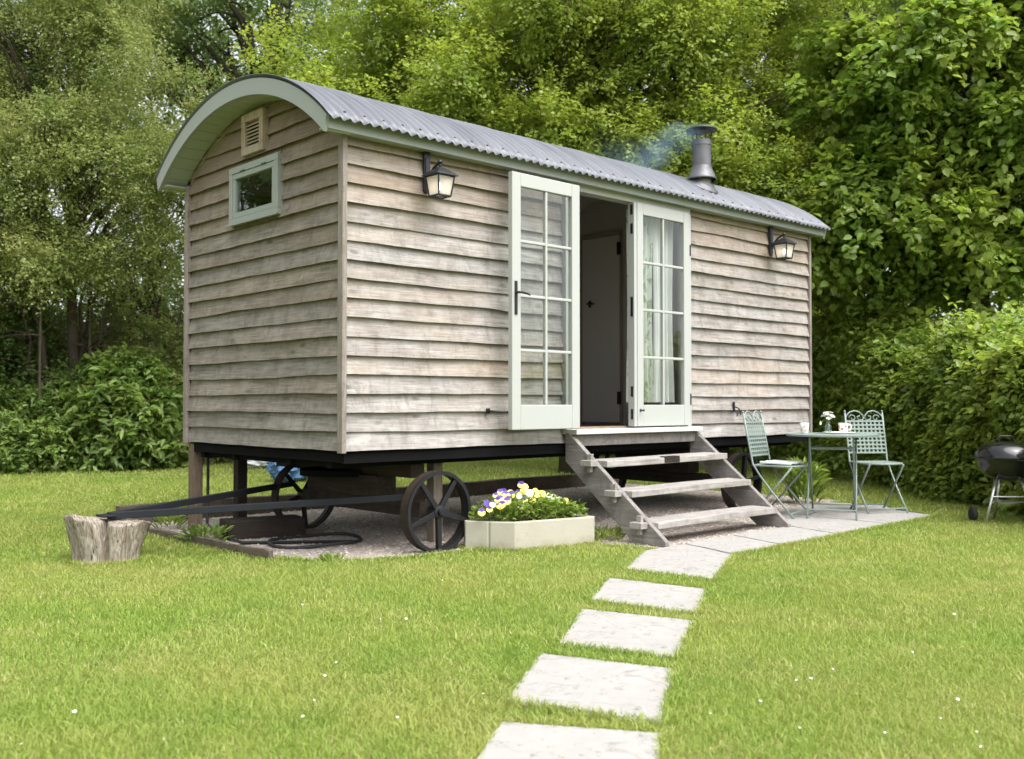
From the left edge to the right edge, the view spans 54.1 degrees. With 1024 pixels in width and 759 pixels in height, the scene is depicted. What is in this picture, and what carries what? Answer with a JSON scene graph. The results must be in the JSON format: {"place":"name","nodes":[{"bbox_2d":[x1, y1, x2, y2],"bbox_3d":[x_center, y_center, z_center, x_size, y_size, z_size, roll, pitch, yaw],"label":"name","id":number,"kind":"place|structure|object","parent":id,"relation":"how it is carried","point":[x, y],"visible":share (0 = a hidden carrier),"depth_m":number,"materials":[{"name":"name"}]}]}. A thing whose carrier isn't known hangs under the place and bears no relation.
{"place":"outdoors","nodes":[
{"label":"outdoors","id":0,"kind":"place"},
{"bbox_2d":[0,310,55,379],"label":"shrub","id":1,"kind":"object","parent":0,"point":[20,352],"visible":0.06,"depth_m":17.14,"materials":[{"name":"green plant"}]},
{"bbox_2d":[1,285,66,350],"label":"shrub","id":2,"kind":"object","parent":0,"point":[43,312],"depth_m":20.39,"materials":[{"name":"green plant"}]},
{"bbox_2d":[0,413,1023,758],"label":"lawn","id":3,"kind":"structure","parent":0,"point":[470,615],"depth_m":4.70,"materials":[{"name":"plant"}]},
{"bbox_2d":[0,361,49,471],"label":"shrub","id":4,"kind":"object","parent":3,"relation":"on","point":[7,382],"visible":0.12,"depth_m":15.54,"materials":[{"name":"green plant"}]},
{"bbox_2d":[0,384,85,472],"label":"shrub","id":5,"kind":"object","parent":3,"relation":"on","point":[20,437],"visible":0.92,"depth_m":14.95,"materials":[{"name":"green plant"}]},
{"bbox_2d":[0,297,93,398],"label":"shrub","id":6,"kind":"object","parent":3,"relation":"on","point":[62,366],"visible":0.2,"depth_m":16.52,"materials":[{"name":"green plant"}]},
{"bbox_2d":[0,16,94,381],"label":"hawthorn tree","id":7,"kind":"object","parent":3,"relation":"on","point":[30,339],"visible":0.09,"depth_m":16.75,"materials":[{"name":"green plant"}]},
{"bbox_2d":[0,309,119,378],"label":"shrub","id":8,"kind":"object","parent":3,"relation":"on","point":[25,333],"visible":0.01,"depth_m":17.77,"materials":[{"name":"green plant"}]},
{"bbox_2d":[3,367,143,470],"bbox_3d":[-7.086,0.637,16.230,2.574,1.666,2.600,1,-2,-43],"label":"shrub","id":9,"kind":"object","parent":3,"relation":"on","point":[48,392],"visible":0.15,"depth_m":15.45,"materials":[{"name":"green plant"}]},
{"bbox_2d":[34,317,135,379],"bbox_3d":[-7.372,0.183,17.564,2.978,2.634,2.493,0,-1,5],"label":"shrub","id":10,"kind":"object","parent":3,"relation":"on","point":[96,325],"visible":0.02,"depth_m":17.62,"materials":[{"name":"green plant"}]},
{"bbox_2d":[0,251,183,351],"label":"shrub","id":11,"kind":"object","parent":3,"relation":"on","point":[61,309],"visible":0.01,"depth_m":20.82,"materials":[{"name":"green plant"}]},
{"bbox_2d":[0,87,184,363],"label":"hawthorn tree","id":12,"kind":"object","parent":3,"relation":"on","point":[151,306],"visible":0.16,"depth_m":18.33,"materials":[{"name":"green plant"}]},
{"bbox_2d":[63,514,151,563],"bbox_3d":[-2.650,1.033,6.610,0.555,0.335,0.470,1,-2,-43],"label":"tree stump","id":13,"kind":"object","parent":3,"relation":"on","point":[93,539],"visible":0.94,"depth_m":6.45,"materials":[{"name":"brown wood"}]},
{"bbox_2d":[0,0,234,465],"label":"hawthorn tree","id":14,"kind":"object","parent":3,"relation":"on","point":[52,258],"visible":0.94,"depth_m":15.30,"materials":[{"name":"green plant"}]},
{"bbox_2d":[47,342,188,470],"bbox_3d":[-6.226,0.435,15.972,2.301,2.054,2.300,1,-2,-43],"label":"shrub","id":15,"kind":"object","parent":3,"relation":"on","point":[146,415],"visible":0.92,"depth_m":15.46,"materials":[{"name":"green plant"}]},
{"bbox_2d":[65,291,188,462],"bbox_3d":[-6.337,-0.034,17.291,2.751,3.056,2.527,1,-2,-43],"label":"shrub","id":16,"kind":"object","parent":3,"relation":"on","point":[178,354],"visible":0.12,"depth_m":17.06,"materials":[{"name":"green plant"}]},
{"bbox_2d":[85,306,183,364],"bbox_3d":[-6.913,0.030,19.605,3.968,3.039,3.876,1,-2,-43],"label":"shrub","id":17,"kind":"object","parent":3,"relation":"on","point":[179,337],"visible":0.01,"depth_m":19.38,"materials":[{"name":"green plant"}]},
{"bbox_2d":[112,266,183,359],"bbox_3d":[-6.870,-0.450,21.854,4.355,4.104,4.202,1,-2,-43],"label":"shrub","id":18,"kind":"object","parent":3,"relation":"on","point":[180,290],"depth_m":21.25,"materials":[{"name":"green plant"}]},
{"bbox_2d":[149,527,189,543],"bbox_3d":[-2.857,1.200,7.923,0.051,0.080,1.360,1,-2,-42],"label":"timber edging","id":19,"kind":"object","parent":3,"relation":"on","point":[165,533],"visible":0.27,"depth_m":7.63,"materials":[{"name":"brown wood"}]},
{"bbox_2d":[150,358,232,463],"bbox_3d":[-5.840,0.544,17.598,2.896,1.919,2.319,0,-1,18],"label":"shrub","id":20,"kind":"object","parent":3,"relation":"on","point":[215,459],"visible":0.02,"depth_m":17.17,"materials":[{"name":"green plant"}]},
{"bbox_2d":[191,535,272,560],"bbox_3d":[-1.966,1.173,6.991,0.046,0.089,1.081,1,-2,-45],"label":"timber edging","id":21,"kind":"object","parent":3,"relation":"on","point":[241,548],"visible":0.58,"depth_m":6.92,"materials":[{"name":"brown wood"}]},
{"bbox_2d":[37,0,464,243],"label":"oak tree","id":22,"kind":"object","parent":3,"relation":"on","point":[203,39],"visible":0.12,"depth_m":19.30,"materials":[{"name":"green plant"}]},
{"bbox_2d":[247,460,266,467],"bbox_3d":[-4.162,1.227,16.171,0.753,0.394,0.703,1,-2,-43],"label":"plastic sack","id":23,"kind":"object","parent":3,"relation":"on","point":[253,464],"visible":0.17,"depth_m":15.93,"materials":[{"name":"white plastic"}]},
{"bbox_2d":[266,462,307,481],"bbox_3d":[-2.946,1.127,13.177,0.582,0.449,0.546,1,-2,-43],"label":"plastic sack","id":24,"kind":"object","parent":3,"relation":"on","point":[273,469],"visible":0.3,"depth_m":12.99,"materials":[{"name":"blue plastic"}]},
{"bbox_2d":[116,474,618,522],"bbox_3d":[-0.974,1.210,10.666,6.440,0.188,0.110,1,-2,-43],"label":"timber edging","id":25,"kind":"object","parent":3,"relation":"on","point":[491,486],"visible":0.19,"depth_m":11.13,"materials":[{"name":"brown wood"}]},
{"bbox_2d":[150,484,836,560],"bbox_3d":[0.422,1.244,9.183,6.420,0.001,3.930,1,-2,-43],"label":"gravel bed","id":26,"kind":"object","parent":3,"relation":"on","point":[365,550],"visible":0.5,"depth_m":8.35,"materials":[{"name":"grey gravel"}]},
{"bbox_2d":[150,502,187,528],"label":"weed","id":27,"kind":"object","parent":26,"relation":"on","point":[160,519],"visible":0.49,"depth_m":8.16,"materials":[{"name":"green plant"}]},
{"bbox_2d":[188,443,202,529],"bbox_3d":[-2.562,0.880,8.117,0.085,0.728,0.085,1,-2,-43],"label":"timber prop","id":28,"kind":"object","parent":26,"relation":"on","point":[195,479],"visible":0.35,"depth_m":8.09,"materials":[{"name":"brown wood"}]},
{"bbox_2d":[174,520,234,542],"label":"weed","id":29,"kind":"object","parent":26,"relation":"on","point":[204,528],"visible":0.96,"depth_m":7.39,"materials":[{"name":"green plant"}]},
{"bbox_2d":[233,460,246,517],"bbox_3d":[-2.267,0.941,8.364,0.085,0.618,0.085,1,-2,-43],"label":"timber prop","id":30,"kind":"object","parent":26,"relation":"on","point":[239,474],"depth_m":8.34,"materials":[{"name":"brown wood"}]},
{"bbox_2d":[219,514,305,539],"bbox_3d":[-1.931,1.142,7.764,0.600,0.140,0.280,1,-2,-29],"label":"timber block","id":31,"kind":"object","parent":26,"relation":"on","point":[255,527],"depth_m":7.66,"materials":[{"name":"brown wood"}]},
{"bbox_2d":[205,457,361,548],"bbox_3d":[-1.876,0.865,7.555,1.554,0.688,0.742,0,-1,20],"label":"hose","id":32,"kind":"object","parent":26,"relation":"on","point":[271,542],"visible":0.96,"depth_m":7.32,"materials":[{"name":"black rubber"}]},
{"bbox_2d":[319,551,345,561],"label":"weed","id":33,"kind":"object","parent":26,"relation":"on","point":[330,555],"visible":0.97,"depth_m":6.52,"materials":[{"name":"green plant"}]},
{"bbox_2d":[427,463,441,541],"bbox_3d":[-0.576,0.920,7.460,0.085,0.618,0.085,1,-2,-43],"label":"timber prop","id":34,"kind":"object","parent":26,"relation":"on","point":[434,485],"visible":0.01,"depth_m":7.43,"materials":[{"name":"wood"}]},
{"bbox_2d":[96,74,831,551],"bbox_3d":[-0.103,-0.580,8.917,6.970,3.650,2.714,1,-2,-43],"label":"shepherds hut","id":35,"kind":"object","parent":26,"relation":"on","point":[380,298],"visible":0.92,"depth_m":7.46,"materials":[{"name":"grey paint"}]},
{"bbox_2d":[227,152,283,226],"bbox_3d":[-1.882,-1.376,7.339,0.070,0.440,0.726,1,-2,-43],"label":"window","id":36,"kind":"structure","parent":35,"relation":"in","point":[272,162],"depth_m":7.29,"materials":[{"name":"green paint"}]},
{"bbox_2d":[508,171,579,429],"bbox_3d":[0.273,-0.570,7.523,0.740,1.885,0.109,1,-2,-44],"label":"door","id":37,"kind":"structure","parent":35,"relation":"in","point":[520,417],"depth_m":7.51,"materials":[{"name":"green paint"}]},
{"bbox_2d":[582,235,620,422],"bbox_3d":[0.915,-0.517,10.394,0.091,1.920,0.537,1,-2,-43],"label":"inner door","id":38,"kind":"structure","parent":35,"relation":"in","point":[600,256],"depth_m":10.40,"materials":[{"name":"grey paint"}]},
{"bbox_2d":[626,209,653,401],"bbox_3d":[1.108,-0.633,8.682,0.292,1.660,0.076,1,-2,-43],"label":"curtain","id":39,"kind":"object","parent":35,"relation":"hanging from","point":[647,316],"visible":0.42,"depth_m":8.73,"materials":[{"name":"white fabric"}]},
{"bbox_2d":[628,202,691,425],"bbox_3d":[1.294,-0.544,8.654,0.767,1.885,0.115,1,-2,-43],"label":"door","id":40,"kind":"structure","parent":35,"relation":"in","point":[639,414],"depth_m":8.55,"materials":[{"name":"green paint"}]},
{"bbox_2d":[652,218,674,401],"bbox_3d":[1.342,-0.628,8.899,0.310,1.660,0.074,1,-2,-43],"label":"curtain","id":41,"kind":"object","parent":35,"relation":"hanging from","point":[668,333],"visible":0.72,"depth_m":8.88,"materials":[{"name":"white fabric"}]},
{"bbox_2d":[464,512,594,552],"bbox_3d":[0.129,1.111,7.228,0.918,0.225,0.534,1,-2,-43],"label":"planter","id":42,"kind":"object","parent":26,"relation":"on","point":[530,533],"visible":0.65,"depth_m":7.04,"materials":[{"name":"stone"}]},
{"bbox_2d":[468,481,589,521],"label":"viola plants","id":43,"kind":"object","parent":42,"relation":"in","point":[524,500],"visible":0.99,"depth_m":7.18,"materials":[{"name":"green plant"}]},
{"bbox_2d":[595,522,625,541],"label":"weed","id":44,"kind":"object","parent":26,"relation":"on","point":[611,531],"visible":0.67,"depth_m":7.43,"materials":[{"name":"green plant"}]},
{"bbox_2d":[566,431,790,548],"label":"wooden steps","id":45,"kind":"structure","parent":26,"relation":"on","point":[627,514],"depth_m":7.87,"materials":[{"name":"grey wood"}]},
{"bbox_2d":[775,456,832,502],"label":"leafy plant","id":46,"kind":"object","parent":26,"relation":"on","point":[798,487],"visible":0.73,"depth_m":10.20,"materials":[{"name":"green plant"}]},
{"bbox_2d":[1,0,1023,441],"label":"woodland","id":47,"kind":"object","parent":3,"relation":"on","point":[247,72],"depth_m":26.87,"materials":[{"name":"green plant"}]},
{"bbox_2d":[226,0,899,473],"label":"maple tree","id":48,"kind":"object","parent":3,"relation":"on","point":[566,58],"visible":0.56,"depth_m":13.57,"materials":[{"name":"green plant"}]},
{"bbox_2d":[477,721,659,758],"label":"stepping stone","id":49,"kind":"object","parent":3,"relation":"on","point":[514,740],"visible":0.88,"depth_m":3.00,"materials":[{"name":"grey stone"}]},
{"bbox_2d":[507,653,672,724],"bbox_3d":[0.294,1.127,3.646,0.558,0.053,0.785,0,-1,13],"label":"stepping stone","id":50,"kind":"object","parent":3,"relation":"on","point":[630,688],"visible":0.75,"depth_m":3.61,"materials":[{"name":"grey stone"}]},
{"bbox_2d":[560,609,692,659],"bbox_3d":[0.502,1.147,4.497,0.570,0.053,0.823,0,-1,17],"label":"stepping stone","id":51,"kind":"object","parent":3,"relation":"on","point":[655,634],"visible":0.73,"depth_m":4.46,"materials":[{"name":"grey stone"}]},
{"bbox_2d":[592,578,705,616],"bbox_3d":[0.736,1.167,5.358,0.588,0.053,0.879,0,-1,14],"label":"stepping stone","id":52,"kind":"object","parent":3,"relation":"on","point":[641,592],"visible":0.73,"depth_m":5.33,"materials":[{"name":"grey stone"}]},
{"bbox_2d":[628,544,730,578],"bbox_3d":[1.107,1.195,6.552,0.612,0.053,1.429,0,-1,19],"label":"stepping stone","id":53,"kind":"object","parent":3,"relation":"on","point":[690,559],"visible":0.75,"depth_m":6.47,"materials":[{"name":"grey stone"}]},
{"bbox_2d":[685,535,779,553],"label":"patio slab","id":54,"kind":"structure","parent":3,"relation":"on","point":[728,544],"depth_m":7.22,"materials":[{"name":"stone"}]},
{"bbox_2d":[734,527,833,543],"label":"patio slab","id":55,"kind":"structure","parent":3,"relation":"on","point":[783,534],"depth_m":7.75,"materials":[{"name":"stone"}]},
{"bbox_2d":[619,0,962,445],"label":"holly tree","id":56,"kind":"object","parent":3,"relation":"on","point":[847,15],"visible":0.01,"depth_m":17.40,"materials":[{"name":"green plant"}]},
{"bbox_2d":[680,506,917,554],"bbox_3d":[2.383,1.222,8.393,1.285,0.001,4.164,-1,-2,42],"label":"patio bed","id":57,"kind":"object","parent":3,"relation":"on","point":[886,506],"visible":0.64,"depth_m":9.56,"materials":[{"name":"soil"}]},
{"bbox_2d":[785,516,883,533],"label":"patio slab","id":58,"kind":"structure","parent":3,"relation":"on","point":[828,525],"depth_m":8.41,"materials":[{"name":"stone"}]},
{"bbox_2d":[742,410,810,518],"bbox_3d":[2.414,0.761,9.104,0.517,0.958,0.406,-1,-2,38],"label":"garden chair","id":59,"kind":"object","parent":58,"relation":"on","point":[753,421],"visible":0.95,"depth_m":9.15,"materials":[{"name":"green metal"}]},
{"bbox_2d":[760,460,802,464],"bbox_3d":[2.442,0.751,9.083,0.290,0.026,0.300,-1,-2,38],"label":"seat pad","id":60,"kind":"object","parent":59,"relation":"on","point":[784,462],"visible":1,"depth_m":9.02,"materials":[{"name":"fabric"}]},
{"bbox_2d":[780,502,894,516],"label":"patio slab","id":61,"kind":"structure","parent":3,"relation":"on","point":[835,507],"depth_m":9.68,"materials":[{"name":"stone"}]},
{"bbox_2d":[729,284,965,485],"bbox_3d":[4.694,0.199,16.388,1.924,3.143,8.785,0,-1,-7],"label":"beech hedge","id":62,"kind":"object","parent":3,"relation":"on","point":[858,344],"visible":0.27,"depth_m":13.50,"materials":[{"name":"green plant"}]},
{"bbox_2d":[808,510,928,522],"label":"patio slab","id":63,"kind":"structure","parent":3,"relation":"on","point":[879,516],"depth_m":9.07,"materials":[{"name":"stone"}]},
{"bbox_2d":[786,432,878,520],"bbox_3d":[2.905,0.865,9.095,0.804,0.747,0.804,0,-1,19],"label":"garden table","id":64,"kind":"object","parent":63,"relation":"on","point":[822,434],"visible":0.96,"depth_m":8.99,"materials":[{"name":"green metal"}]},
{"bbox_2d":[800,423,808,433],"bbox_3d":[2.670,0.443,9.152,0.084,0.098,0.084,1,-2,-43],"label":"cup","id":65,"kind":"object","parent":64,"relation":"on","point":[804,428],"visible":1,"depth_m":9.12,"materials":[{"name":"white ceramic"}]},
{"bbox_2d":[823,432,855,433],"bbox_3d":[2.969,0.484,9.109,0.290,0.014,0.290,1,-2,-43],"label":"saucer tray","id":66,"kind":"object","parent":64,"relation":"on","point":[839,432],"visible":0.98,"depth_m":8.99,"materials":[{"name":"white ceramic"}]},
{"bbox_2d":[838,423,851,431],"bbox_3d":[3.012,0.435,9.082,0.112,0.082,0.092,-1,-2,36],"label":"cup","id":67,"kind":"object","parent":66,"relation":"on","point":[843,427],"visible":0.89,"depth_m":9.05,"materials":[{"name":"white ceramic"}]},
{"bbox_2d":[844,410,908,513],"bbox_3d":[3.437,0.769,9.463,0.406,0.958,0.517,0,-1,-7],"label":"garden chair","id":68,"kind":"object","parent":63,"relation":"on","point":[886,462],"visible":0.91,"depth_m":9.64,"materials":[{"name":"green metal"}]},
{"bbox_2d":[757,0,1023,347],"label":"lime tree","id":69,"kind":"object","parent":3,"relation":"on","point":[921,197],"visible":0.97,"depth_m":12.52,"materials":[{"name":"green plant"}]},
{"bbox_2d":[864,296,1023,522],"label":"beech hedge","id":70,"kind":"object","parent":3,"relation":"on","point":[952,401],"visible":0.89,"depth_m":10.54,"materials":[{"name":"green plant"}]},
{"bbox_2d":[968,435,1023,523],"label":"barbecue","id":71,"kind":"object","parent":3,"relation":"on","point":[998,461],"visible":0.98,"depth_m":8.54,"materials":[{"name":"black metal"}]},
{"bbox_2d":[2,0,1023,399],"label":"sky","id":72,"kind":"structure","parent":0,"point":[256,43],"materials":[{"name":"white"}]},
{"bbox_3d":[2.886,0.432,9.148,0.060,0.110,0.060,1,-2,-43],"label":"flower vase","id":73,"kind":"object","parent":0,"visible":0},
{"bbox_2d":[820,412,834,430],"bbox_3d":[2.876,0.385,9.154,0.136,0.186,0.123,0,-1,14],"label":"flower bunch","id":74,"kind":"object","parent":73,"relation":"in","point":[830,416],"visible":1,"depth_m":9.14,"materials":[{"name":"white plant"}]}
]}

